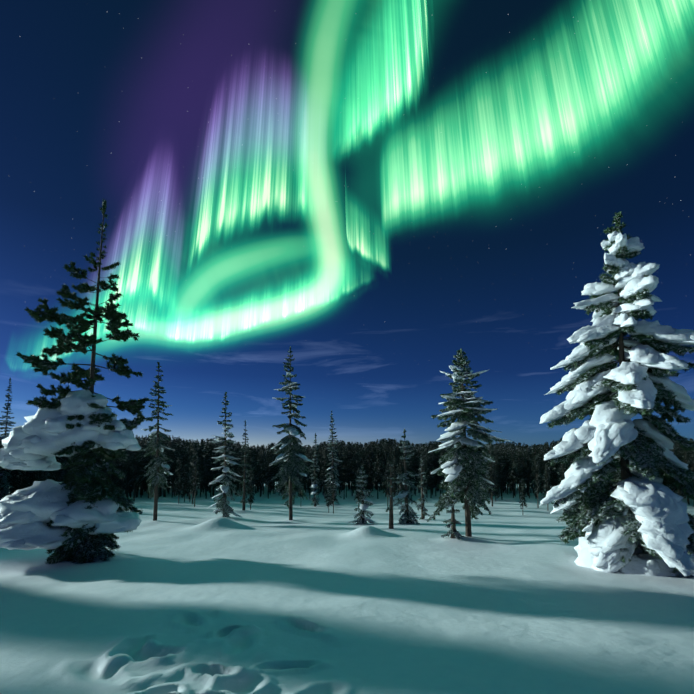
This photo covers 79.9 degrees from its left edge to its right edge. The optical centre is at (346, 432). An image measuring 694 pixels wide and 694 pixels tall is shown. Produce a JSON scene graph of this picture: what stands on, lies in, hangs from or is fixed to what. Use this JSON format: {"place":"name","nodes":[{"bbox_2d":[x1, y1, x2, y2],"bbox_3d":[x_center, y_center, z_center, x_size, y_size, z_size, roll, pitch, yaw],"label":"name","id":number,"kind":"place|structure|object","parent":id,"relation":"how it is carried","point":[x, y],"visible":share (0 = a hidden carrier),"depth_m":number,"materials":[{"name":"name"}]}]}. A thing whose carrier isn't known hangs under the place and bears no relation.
{"place":"outdoors","nodes":[
{"label":"outdoors","id":0,"kind":"place"},
{"bbox_2d":[0,478,693,693],"bbox_3d":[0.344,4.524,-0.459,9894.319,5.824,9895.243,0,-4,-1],"label":"snow ground","id":1,"kind":"structure","parent":0,"point":[264,595],"depth_m":6.42,"materials":[{"name":"white snow"}]},
{"bbox_2d":[0,378,15,499],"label":"tree","id":2,"kind":"object","parent":1,"relation":"on","point":[4,488],"visible":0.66,"depth_m":42.26,"materials":[{"name":"green plant"}]},
{"bbox_2d":[10,469,19,491],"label":"forest tree","id":3,"kind":"object","parent":1,"relation":"on","point":[14,476],"visible":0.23,"depth_m":45.27,"materials":[{"name":"green plant"}]},
{"bbox_2d":[14,469,30,489],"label":"forest tree","id":4,"kind":"object","parent":1,"relation":"on","point":[22,474],"visible":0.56,"depth_m":42.48,"materials":[{"name":"green plant"}]},
{"bbox_2d":[27,470,39,485],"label":"forest tree","id":5,"kind":"object","parent":1,"relation":"on","point":[35,478],"visible":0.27,"depth_m":49.54,"materials":[{"name":"green plant"}]},
{"bbox_2d":[54,457,67,481],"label":"forest tree","id":6,"kind":"object","parent":1,"relation":"on","point":[61,472],"visible":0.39,"depth_m":42.48,"materials":[{"name":"green plant"}]},
{"bbox_2d":[15,198,149,541],"bbox_3d":[-7.865,-1.752,12.777,3.264,11.511,3.585,0,-4,-1],"label":"pine tree","id":7,"kind":"object","parent":1,"relation":"on","point":[79,324],"visible":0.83,"depth_m":12.43,"materials":[{"name":"green plant"}]},
{"bbox_2d":[44,395,144,564],"bbox_3d":[-7.718,2.257,11.986,3.312,6.811,2.820,0,-4,-1],"label":"spruce tree","id":8,"kind":"object","parent":1,"relation":"on","point":[88,479],"visible":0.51,"depth_m":11.62,"materials":[{"name":"green plant"}]},
{"bbox_2d":[0,389,141,549],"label":"snow","id":9,"kind":"structure","parent":8,"relation":"on","point":[34,442],"depth_m":11.54,"materials":[{"name":"white snow"}]},
{"bbox_2d":[115,448,129,489],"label":"forest tree","id":10,"kind":"object","parent":1,"relation":"on","point":[122,481],"visible":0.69,"depth_m":43.66,"materials":[{"name":"green plant"}]},
{"bbox_2d":[123,450,134,496],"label":"forest tree","id":11,"kind":"object","parent":1,"relation":"on","point":[129,465],"visible":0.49,"depth_m":47.97,"materials":[{"name":"green plant"}]},
{"bbox_2d":[127,434,142,500],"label":"forest tree","id":12,"kind":"object","parent":1,"relation":"on","point":[134,480],"visible":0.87,"depth_m":43.88,"materials":[{"name":"green plant"}]},
{"bbox_2d":[129,437,142,497],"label":"forest tree","id":13,"kind":"object","parent":1,"relation":"on","point":[139,464],"visible":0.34,"depth_m":53.01,"materials":[{"name":"green plant"}]},
{"bbox_2d":[138,438,146,496],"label":"forest tree","id":14,"kind":"object","parent":1,"relation":"on","point":[143,459],"visible":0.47,"depth_m":57.36,"materials":[{"name":"green plant"}]},
{"bbox_2d":[143,439,154,497],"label":"forest tree","id":15,"kind":"object","parent":1,"relation":"on","point":[149,457],"visible":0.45,"depth_m":49.39,"materials":[{"name":"green plant"}]},
{"bbox_2d":[139,362,173,520],"bbox_3d":[-11.013,0.675,24.341,2.084,9.688,2.245,0,-4,-1],"label":"tree","id":16,"kind":"object","parent":1,"relation":"on","point":[163,465],"visible":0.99,"depth_m":24.02,"materials":[{"name":"green plant"}]},
{"bbox_2d":[163,439,172,496],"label":"forest tree","id":17,"kind":"object","parent":1,"relation":"on","point":[166,452],"visible":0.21,"depth_m":52.63,"materials":[{"name":"green plant"}]},
{"bbox_2d":[166,441,178,496],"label":"forest tree","id":18,"kind":"object","parent":1,"relation":"on","point":[172,478],"visible":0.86,"depth_m":50.45,"materials":[{"name":"green plant"}]},
{"bbox_2d":[169,439,178,496],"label":"forest tree","id":19,"kind":"object","parent":1,"relation":"on","point":[175,451],"visible":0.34,"depth_m":54.56,"materials":[{"name":"green plant"}]},
{"bbox_2d":[172,456,184,503],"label":"clearing tree","id":20,"kind":"object","parent":1,"relation":"on","point":[179,482],"visible":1,"depth_m":37.33,"materials":[{"name":"green plant"}]},
{"bbox_2d":[178,443,188,496],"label":"forest tree","id":21,"kind":"object","parent":1,"relation":"on","point":[181,457],"visible":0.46,"depth_m":54.18,"materials":[{"name":"green plant"}]},
{"bbox_2d":[180,465,188,501],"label":"clearing tree","id":22,"kind":"object","parent":1,"relation":"on","point":[184,481],"visible":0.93,"depth_m":39.90,"materials":[{"name":"green plant"}]},
{"bbox_2d":[185,440,193,498],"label":"forest tree","id":23,"kind":"object","parent":1,"relation":"on","point":[191,449],"visible":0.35,"depth_m":46.54,"materials":[{"name":"green plant"}]},
{"bbox_2d":[186,441,200,503],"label":"clearing tree","id":24,"kind":"object","parent":1,"relation":"on","point":[193,466],"visible":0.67,"depth_m":37.26,"materials":[{"name":"green plant"}]},
{"bbox_2d":[189,451,202,506],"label":"clearing tree","id":25,"kind":"object","parent":1,"relation":"on","point":[195,469],"visible":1,"depth_m":34.59,"materials":[{"name":"green plant"}]},
{"bbox_2d":[196,442,205,496],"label":"forest tree","id":26,"kind":"object","parent":1,"relation":"on","point":[202,463],"visible":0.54,"depth_m":53.27,"materials":[{"name":"green plant"}]},
{"bbox_2d":[199,439,212,498],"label":"forest tree","id":27,"kind":"object","parent":1,"relation":"on","point":[205,483],"visible":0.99,"depth_m":46.49,"materials":[{"name":"green plant"}]},
{"bbox_2d":[207,440,217,496],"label":"forest tree","id":28,"kind":"object","parent":1,"relation":"on","point":[213,472],"visible":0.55,"depth_m":50.80,"materials":[{"name":"green plant"}]},
{"bbox_2d":[208,439,218,495],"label":"forest tree","id":29,"kind":"object","parent":1,"relation":"on","point":[214,475],"visible":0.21,"depth_m":56.09,"materials":[{"name":"green plant"}]},
{"bbox_2d":[208,392,241,517],"bbox_3d":[-7.425,1.554,25.791,2.091,8.294,2.047,0,-4,-1],"label":"tree","id":30,"kind":"object","parent":1,"relation":"on","point":[224,488],"visible":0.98,"depth_m":25.55,"materials":[{"name":"green plant"}]},
{"bbox_2d":[226,443,234,490],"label":"forest tree","id":31,"kind":"object","parent":1,"relation":"on","point":[229,466],"visible":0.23,"depth_m":50.91,"materials":[{"name":"green plant"}]},
{"bbox_2d":[233,449,239,495],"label":"forest tree","id":32,"kind":"object","parent":1,"relation":"on","point":[237,461],"visible":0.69,"depth_m":54.29,"materials":[{"name":"green plant"}]},
{"bbox_2d":[236,448,243,496],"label":"forest tree","id":33,"kind":"object","parent":1,"relation":"on","point":[240,468],"visible":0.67,"depth_m":51.96,"materials":[{"name":"green plant"}]},
{"bbox_2d":[237,420,251,509],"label":"tree","id":34,"kind":"object","parent":1,"relation":"on","point":[244,482],"visible":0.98,"depth_m":30.58,"materials":[{"name":"green plant"}]},
{"bbox_2d":[241,447,252,497],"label":"forest tree","id":35,"kind":"object","parent":1,"relation":"on","point":[246,467],"visible":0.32,"depth_m":47.52,"materials":[{"name":"green plant"}]},
{"bbox_2d":[246,468,254,509],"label":"clearing tree","id":36,"kind":"object","parent":1,"relation":"on","point":[250,491],"visible":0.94,"depth_m":31.80,"materials":[{"name":"green plant"}]},
{"bbox_2d":[246,448,255,487],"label":"clearing tree","id":37,"kind":"object","parent":1,"relation":"on","point":[250,460],"visible":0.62,"depth_m":46.00,"materials":[{"name":"green plant"}]},
{"bbox_2d":[253,448,258,493],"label":"forest tree","id":38,"kind":"object","parent":1,"relation":"on","point":[255,461],"visible":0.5,"depth_m":66.12,"materials":[{"name":"green plant"}]},
{"bbox_2d":[255,446,264,496],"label":"forest tree","id":39,"kind":"object","parent":1,"relation":"on","point":[260,476],"visible":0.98,"depth_m":49.99,"materials":[{"name":"green plant"}]},
{"bbox_2d":[256,445,265,495],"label":"forest tree","id":40,"kind":"object","parent":1,"relation":"on","point":[263,460],"visible":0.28,"depth_m":52.89,"materials":[{"name":"green plant"}]},
{"bbox_2d":[263,444,273,498],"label":"forest tree","id":41,"kind":"object","parent":1,"relation":"on","point":[268,475],"visible":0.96,"depth_m":48.29,"materials":[{"name":"green plant"}]},
{"bbox_2d":[265,444,274,494],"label":"forest tree","id":42,"kind":"object","parent":1,"relation":"on","point":[269,468],"visible":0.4,"depth_m":56.30,"materials":[{"name":"green plant"}]},
{"bbox_2d":[272,444,277,491],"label":"forest tree","id":43,"kind":"object","parent":1,"relation":"on","point":[276,472],"visible":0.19,"depth_m":61.58,"materials":[{"name":"green plant"}]},
{"bbox_2d":[273,447,282,494],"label":"forest tree","id":44,"kind":"object","parent":1,"relation":"on","point":[278,469],"visible":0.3,"depth_m":54.80,"materials":[{"name":"green plant"}]},
{"bbox_2d":[270,346,312,519],"bbox_3d":[-3.390,0.159,24.741,2.753,10.916,2.579,-3,-5,33],"label":"tree","id":45,"kind":"object","parent":1,"relation":"on","point":[289,443],"visible":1,"depth_m":24.63,"materials":[{"name":"green plant"}]},
{"bbox_2d":[305,445,313,498],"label":"forest tree","id":46,"kind":"object","parent":1,"relation":"on","point":[308,480],"visible":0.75,"depth_m":49.11,"materials":[{"name":"green plant"}]},
{"bbox_2d":[309,433,319,505],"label":"tree","id":47,"kind":"object","parent":1,"relation":"on","point":[315,499],"visible":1,"depth_m":37.54,"materials":[{"name":"green plant"}]},
{"bbox_2d":[317,444,321,491],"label":"forest tree","id":48,"kind":"object","parent":1,"relation":"on","point":[319,464],"visible":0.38,"depth_m":61.57,"materials":[{"name":"green plant"}]},
{"bbox_2d":[318,445,327,494],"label":"forest tree","id":49,"kind":"object","parent":1,"relation":"on","point":[321,470],"visible":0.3,"depth_m":55.05,"materials":[{"name":"green plant"}]},
{"bbox_2d":[319,441,328,498],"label":"forest tree","id":50,"kind":"object","parent":1,"relation":"on","point":[324,464],"visible":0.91,"depth_m":50.13,"materials":[{"name":"green plant"}]},
{"bbox_2d":[326,481,331,512],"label":"clearing tree","id":51,"kind":"object","parent":1,"relation":"on","point":[329,500],"visible":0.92,"depth_m":31.34,"materials":[{"name":"green plant"}]},
{"bbox_2d":[324,411,341,503],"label":"tree","id":52,"kind":"object","parent":1,"relation":"on","point":[333,468],"visible":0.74,"depth_m":39.93,"materials":[{"name":"green plant"}]},
{"bbox_2d":[329,471,337,513],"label":"clearing tree","id":53,"kind":"object","parent":1,"relation":"on","point":[333,491],"visible":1,"depth_m":30.83,"materials":[{"name":"green plant"}]},
{"bbox_2d":[336,446,342,494],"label":"forest tree","id":54,"kind":"object","parent":1,"relation":"on","point":[339,468],"visible":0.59,"depth_m":55.76,"materials":[{"name":"green plant"}]},
{"bbox_2d":[338,445,348,498],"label":"forest tree","id":55,"kind":"object","parent":1,"relation":"on","point":[344,480],"visible":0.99,"depth_m":49.45,"materials":[{"name":"green plant"}]},
{"bbox_2d":[341,444,350,497],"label":"forest tree","id":56,"kind":"object","parent":1,"relation":"on","point":[347,469],"visible":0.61,"depth_m":52.15,"materials":[{"name":"green plant"}]},
{"bbox_2d":[348,444,355,495],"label":"forest tree","id":57,"kind":"object","parent":1,"relation":"on","point":[351,479],"visible":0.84,"depth_m":55.31,"materials":[{"name":"green plant"}]},
{"bbox_2d":[351,443,363,482],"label":"forest tree","id":58,"kind":"object","parent":1,"relation":"on","point":[358,462],"visible":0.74,"depth_m":49.27,"materials":[{"name":"green plant"}]},
{"bbox_2d":[354,467,361,511],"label":"clearing tree","id":59,"kind":"object","parent":1,"relation":"on","point":[358,494],"visible":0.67,"depth_m":32.89,"materials":[{"name":"green plant"}]},
{"bbox_2d":[348,465,377,523],"bbox_3d":[0.858,3.618,21.788,1.681,3.919,1.400,0,-4,-1],"label":"tree","id":60,"kind":"object","parent":1,"relation":"on","point":[362,518],"visible":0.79,"depth_m":21.76,"materials":[{"name":"green plant"}]},
{"bbox_2d":[358,444,369,488],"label":"forest tree","id":61,"kind":"object","parent":1,"relation":"on","point":[362,460],"visible":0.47,"depth_m":51.77,"materials":[{"name":"green plant"}]},
{"bbox_2d":[366,445,375,494],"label":"forest tree","id":62,"kind":"object","parent":1,"relation":"on","point":[369,474],"visible":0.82,"depth_m":54.84,"materials":[{"name":"green plant"}]},
{"bbox_2d":[371,439,384,498],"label":"forest tree","id":63,"kind":"object","parent":1,"relation":"on","point":[376,475],"visible":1,"depth_m":49.68,"materials":[{"name":"green plant"}]},
{"bbox_2d":[381,443,389,496],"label":"forest tree","id":64,"kind":"object","parent":1,"relation":"on","point":[383,461],"visible":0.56,"depth_m":53.74,"materials":[{"name":"green plant"}]},
{"bbox_2d":[382,441,391,474],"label":"forest tree","id":65,"kind":"object","parent":1,"relation":"on","point":[387,452],"visible":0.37,"depth_m":57.20,"materials":[{"name":"green plant"}]},
{"bbox_2d":[383,458,392,508],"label":"clearing tree","id":66,"kind":"object","parent":1,"relation":"on","point":[387,490],"visible":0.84,"depth_m":34.40,"materials":[{"name":"green plant"}]},
{"bbox_2d":[386,461,394,528],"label":"tree","id":67,"kind":"object","parent":1,"relation":"on","point":[390,509],"visible":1,"depth_m":18.14,"materials":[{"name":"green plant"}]},
{"bbox_2d":[391,456,397,501],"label":"clearing tree","id":68,"kind":"object","parent":1,"relation":"on","point":[393,473],"visible":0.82,"depth_m":42.78,"materials":[{"name":"green plant"}]},
{"bbox_2d":[389,441,401,495],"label":"forest tree","id":69,"kind":"object","parent":1,"relation":"on","point":[396,465],"visible":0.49,"depth_m":48.49,"materials":[{"name":"green plant"}]},
{"bbox_2d":[395,458,404,512],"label":"clearing tree","id":70,"kind":"object","parent":1,"relation":"on","point":[399,484],"visible":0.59,"depth_m":30.87,"materials":[{"name":"green plant"}]},
{"bbox_2d":[392,429,419,523],"bbox_3d":[3.055,2.557,21.453,1.575,5.554,1.542,-1,-4,12],"label":"tree","id":71,"kind":"object","parent":1,"relation":"on","point":[406,509],"visible":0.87,"depth_m":21.22,"materials":[{"name":"green plant"}]},
{"bbox_2d":[407,446,416,498],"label":"forest tree","id":72,"kind":"object","parent":1,"relation":"on","point":[412,478],"visible":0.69,"depth_m":48.08,"materials":[{"name":"green plant"}]},
{"bbox_2d":[410,444,419,493],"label":"forest tree","id":73,"kind":"object","parent":1,"relation":"on","point":[414,466],"visible":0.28,"depth_m":57.65,"materials":[{"name":"green plant"}]},
{"bbox_2d":[411,446,419,495],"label":"forest tree","id":74,"kind":"object","parent":1,"relation":"on","point":[415,468],"visible":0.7,"depth_m":55.57,"materials":[{"name":"green plant"}]},
{"bbox_2d":[416,444,420,492],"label":"forest tree","id":75,"kind":"object","parent":1,"relation":"on","point":[418,463],"visible":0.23,"depth_m":61.99,"materials":[{"name":"green plant"}]},
{"bbox_2d":[416,458,430,519],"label":"tree","id":76,"kind":"object","parent":1,"relation":"on","point":[421,507],"visible":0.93,"depth_m":24.53,"materials":[{"name":"green plant"}]},
{"bbox_2d":[418,450,429,501],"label":"clearing tree","id":77,"kind":"object","parent":1,"relation":"on","point":[425,483],"visible":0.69,"depth_m":41.98,"materials":[{"name":"green plant"}]},
{"bbox_2d":[422,442,430,496],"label":"forest tree","id":78,"kind":"object","parent":1,"relation":"on","point":[426,466],"visible":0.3,"depth_m":51.30,"materials":[{"name":"green plant"}]},
{"bbox_2d":[425,442,435,497],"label":"forest tree","id":79,"kind":"object","parent":1,"relation":"on","point":[430,468],"visible":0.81,"depth_m":49.85,"materials":[{"name":"green plant"}]},
{"bbox_2d":[431,441,439,495],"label":"forest tree","id":80,"kind":"object","parent":1,"relation":"on","point":[435,467],"visible":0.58,"depth_m":54.05,"materials":[{"name":"green plant"}]},
{"bbox_2d":[441,494,463,539],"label":"tree","id":81,"kind":"object","parent":1,"relation":"on","point":[452,521],"visible":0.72,"depth_m":15.02,"materials":[{"name":"green plant"}]},
{"bbox_2d":[427,348,512,536],"bbox_3d":[4.524,0.532,15.587,3.168,7.526,2.879,0,-4,-1],"label":"tree","id":82,"kind":"object","parent":1,"relation":"on","point":[461,458],"visible":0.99,"depth_m":15.21,"materials":[{"name":"green plant"}]},
{"bbox_2d":[484,427,496,499],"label":"tree","id":83,"kind":"object","parent":1,"relation":"on","point":[489,495],"visible":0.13,"depth_m":46.24,"materials":[{"name":"green plant"}]},
{"bbox_2d":[484,443,500,505],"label":"clearing tree","id":84,"kind":"object","parent":1,"relation":"on","point":[492,474],"visible":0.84,"depth_m":35.56,"materials":[{"name":"green plant"}]},
{"bbox_2d":[494,444,500,497],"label":"forest tree","id":85,"kind":"object","parent":1,"relation":"on","point":[496,452],"visible":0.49,"depth_m":48.77,"materials":[{"name":"green plant"}]},
{"bbox_2d":[496,444,508,499],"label":"forest tree","id":86,"kind":"object","parent":1,"relation":"on","point":[501,476],"visible":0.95,"depth_m":46.55,"materials":[{"name":"green plant"}]},
{"bbox_2d":[503,443,511,493],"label":"forest tree","id":87,"kind":"object","parent":1,"relation":"on","point":[506,465],"visible":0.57,"depth_m":62.71,"materials":[{"name":"green plant"}]},
{"bbox_2d":[506,444,517,497],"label":"forest tree","id":88,"kind":"object","parent":1,"relation":"on","point":[512,481],"visible":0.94,"depth_m":50.10,"materials":[{"name":"green plant"}]},
{"bbox_2d":[512,445,525,497],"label":"forest tree","id":89,"kind":"object","parent":1,"relation":"on","point":[518,469],"visible":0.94,"depth_m":48.15,"materials":[{"name":"green plant"}]},
{"bbox_2d":[519,479,526,511],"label":"clearing tree","id":90,"kind":"object","parent":1,"relation":"on","point":[522,498],"visible":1,"depth_m":28.23,"materials":[{"name":"green plant"}]},
{"bbox_2d":[519,446,526,496],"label":"forest tree","id":91,"kind":"object","parent":1,"relation":"on","point":[523,473],"visible":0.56,"depth_m":52.13,"materials":[{"name":"green plant"}]},
{"bbox_2d":[523,446,533,497],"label":"forest tree","id":92,"kind":"object","parent":1,"relation":"on","point":[528,483],"visible":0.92,"depth_m":49.67,"materials":[{"name":"green plant"}]},
{"bbox_2d":[529,446,539,498],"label":"forest tree","id":93,"kind":"object","parent":1,"relation":"on","point":[533,460],"visible":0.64,"depth_m":48.28,"materials":[{"name":"green plant"}]},
{"bbox_2d":[531,444,542,496],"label":"forest tree","id":94,"kind":"object","parent":1,"relation":"on","point":[538,465],"visible":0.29,"depth_m":55.01,"materials":[{"name":"green plant"}]},
{"bbox_2d":[532,456,542,507],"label":"clearing tree","id":95,"kind":"object","parent":1,"relation":"on","point":[537,481],"visible":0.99,"depth_m":33.77,"materials":[{"name":"green plant"}]},
{"bbox_2d":[538,444,546,497],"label":"forest tree","id":96,"kind":"object","parent":1,"relation":"on","point":[541,466],"visible":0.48,"depth_m":52.83,"materials":[{"name":"green plant"}]},
{"bbox_2d":[541,461,551,510],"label":"clearing tree","id":97,"kind":"object","parent":1,"relation":"on","point":[546,487],"visible":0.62,"depth_m":31.20,"materials":[{"name":"green plant"}]},
{"bbox_2d":[541,445,551,492],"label":"forest tree","id":98,"kind":"object","parent":1,"relation":"on","point":[543,463],"visible":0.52,"depth_m":49.91,"materials":[{"name":"green plant"}]},
{"bbox_2d":[544,443,554,489],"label":"forest tree","id":99,"kind":"object","parent":1,"relation":"on","point":[550,475],"visible":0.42,"depth_m":55.30,"materials":[{"name":"green plant"}]},
{"bbox_2d":[550,440,558,485],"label":"forest tree","id":100,"kind":"object","parent":1,"relation":"on","point":[554,474],"visible":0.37,"depth_m":57.32,"materials":[{"name":"green plant"}]},
{"bbox_2d":[555,441,565,483],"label":"forest tree","id":101,"kind":"object","parent":1,"relation":"on","point":[560,475],"visible":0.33,"depth_m":47.29,"materials":[{"name":"green plant"}]},
{"bbox_2d":[556,461,569,510],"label":"clearing tree","id":102,"kind":"object","parent":1,"relation":"on","point":[563,472],"visible":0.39,"depth_m":30.39,"materials":[{"name":"green plant"}]},
{"bbox_2d":[539,211,693,576],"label":"tree","id":103,"kind":"object","parent":1,"relation":"on","point":[639,520],"visible":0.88,"depth_m":10.13,"materials":[{"name":"white plant"}]},
{"bbox_2d":[679,440,691,504],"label":"forest tree","id":104,"kind":"object","parent":1,"relation":"on","point":[684,459],"visible":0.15,"depth_m":44.63,"materials":[{"name":"green plant"}]},
{"bbox_2d":[686,438,693,502],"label":"forest tree","id":105,"kind":"object","parent":1,"relation":"on","point":[691,460],"visible":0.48,"depth_m":41.95,"materials":[{"name":"green plant"}]},
{"bbox_2d":[0,0,693,453],"label":"sky","id":106,"kind":"structure","parent":0,"point":[376,191],"materials":[{"name":"blue"}]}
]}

